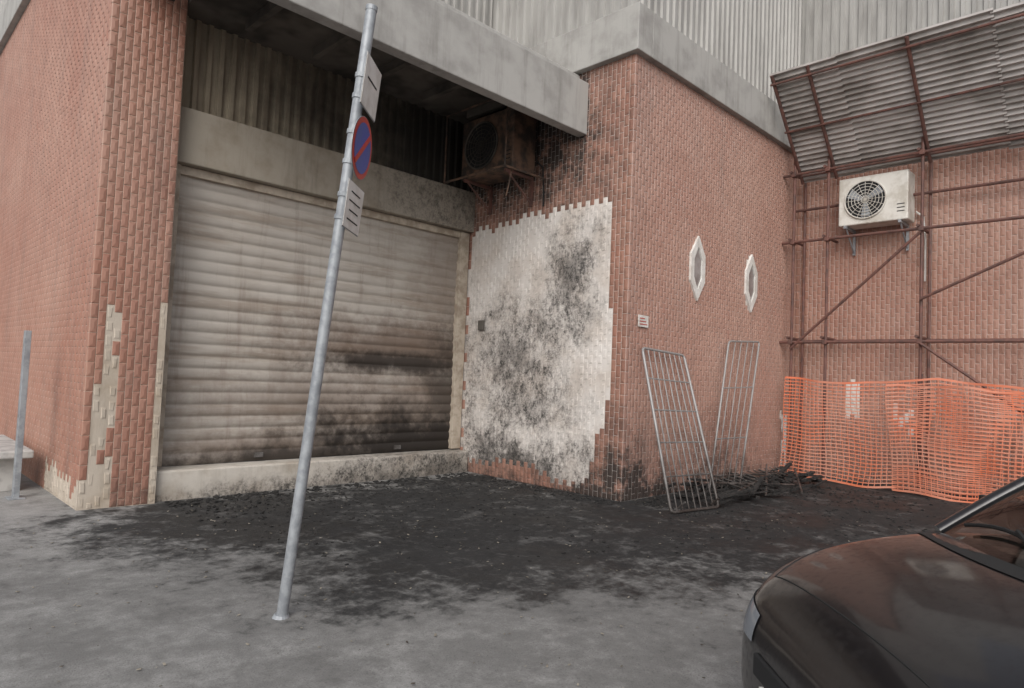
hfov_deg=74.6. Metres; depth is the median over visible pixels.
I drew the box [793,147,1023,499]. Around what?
wall tiles
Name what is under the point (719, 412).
crowd barrier
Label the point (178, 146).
reveal tiles
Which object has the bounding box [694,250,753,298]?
window panes
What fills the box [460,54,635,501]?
side wall tiles
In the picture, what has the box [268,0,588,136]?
canopy fascia
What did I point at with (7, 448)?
stone bench
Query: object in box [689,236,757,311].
window frames
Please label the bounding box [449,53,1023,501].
plaster walls
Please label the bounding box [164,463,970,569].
burnt debris
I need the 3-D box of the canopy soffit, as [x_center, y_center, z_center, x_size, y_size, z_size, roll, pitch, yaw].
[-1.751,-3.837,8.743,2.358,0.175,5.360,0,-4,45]
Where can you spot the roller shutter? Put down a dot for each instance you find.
(250, 271)
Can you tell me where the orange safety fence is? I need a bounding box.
[778,371,1023,502]
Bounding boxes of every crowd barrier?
[641,347,718,513]
[708,340,759,494]
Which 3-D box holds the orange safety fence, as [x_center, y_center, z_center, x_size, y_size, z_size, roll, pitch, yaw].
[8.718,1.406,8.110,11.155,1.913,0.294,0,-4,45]
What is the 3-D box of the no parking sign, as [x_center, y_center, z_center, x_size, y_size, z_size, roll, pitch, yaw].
[-1.162,-0.228,4.332,0.516,4.073,0.375,3,-3,-20]
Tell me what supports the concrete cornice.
on the plaster walls at (599, 241)
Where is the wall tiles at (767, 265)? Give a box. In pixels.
[621,54,798,501]
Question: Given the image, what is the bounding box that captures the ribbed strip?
[181,16,468,190]
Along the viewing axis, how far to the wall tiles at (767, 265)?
10.41 m
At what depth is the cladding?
11.44 m
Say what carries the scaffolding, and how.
on the ground
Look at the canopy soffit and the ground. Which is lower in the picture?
the ground
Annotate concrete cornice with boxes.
[0,0,791,152]
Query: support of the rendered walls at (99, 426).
on the ground
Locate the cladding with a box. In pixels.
[0,0,1023,103]
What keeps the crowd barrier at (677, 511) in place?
on the ground
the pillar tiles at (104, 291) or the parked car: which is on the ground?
the parked car
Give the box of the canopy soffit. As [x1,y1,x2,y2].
[171,0,509,123]
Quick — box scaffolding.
[769,1,1023,494]
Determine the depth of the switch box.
10.93 m
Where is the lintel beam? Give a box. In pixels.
[177,106,475,232]
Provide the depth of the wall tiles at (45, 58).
8.73 m
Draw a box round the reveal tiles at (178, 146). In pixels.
[167,7,187,309]
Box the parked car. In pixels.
[741,476,1023,687]
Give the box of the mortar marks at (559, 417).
[458,198,912,486]
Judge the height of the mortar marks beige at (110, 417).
2.240 m
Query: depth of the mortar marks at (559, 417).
10.10 m
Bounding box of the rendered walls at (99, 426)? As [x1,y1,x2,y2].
[0,0,187,510]
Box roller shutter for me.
[161,175,458,466]
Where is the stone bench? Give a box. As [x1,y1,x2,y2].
[0,435,33,491]
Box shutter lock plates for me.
[254,445,400,456]
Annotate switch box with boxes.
[478,320,484,329]
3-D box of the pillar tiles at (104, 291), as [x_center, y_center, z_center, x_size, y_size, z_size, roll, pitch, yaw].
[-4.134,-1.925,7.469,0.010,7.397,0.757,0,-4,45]
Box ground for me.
[0,471,1010,687]
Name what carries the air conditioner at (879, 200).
attached to the plaster walls at (599, 241)
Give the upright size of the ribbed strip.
1.230 m
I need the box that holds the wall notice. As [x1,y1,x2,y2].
[638,315,648,327]
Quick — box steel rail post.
[5,330,31,499]
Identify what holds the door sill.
on the ground
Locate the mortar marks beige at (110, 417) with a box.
[44,304,165,508]
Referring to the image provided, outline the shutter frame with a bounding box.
[157,163,469,466]
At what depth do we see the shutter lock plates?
8.81 m
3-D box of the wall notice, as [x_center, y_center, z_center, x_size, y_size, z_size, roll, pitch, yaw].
[1.797,-0.312,9.193,0.010,0.160,0.240,0,-4,45]
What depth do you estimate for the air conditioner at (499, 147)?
10.18 m
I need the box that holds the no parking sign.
[272,3,381,619]
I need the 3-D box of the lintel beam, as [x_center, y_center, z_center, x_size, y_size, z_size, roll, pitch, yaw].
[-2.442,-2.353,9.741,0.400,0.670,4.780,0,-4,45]
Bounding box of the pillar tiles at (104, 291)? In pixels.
[79,0,187,506]
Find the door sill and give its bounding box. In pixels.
[155,449,467,501]
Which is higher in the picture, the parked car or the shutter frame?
the shutter frame
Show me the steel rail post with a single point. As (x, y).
(20, 429)
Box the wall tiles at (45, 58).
[0,0,112,498]
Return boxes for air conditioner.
[444,99,545,214]
[839,169,925,280]

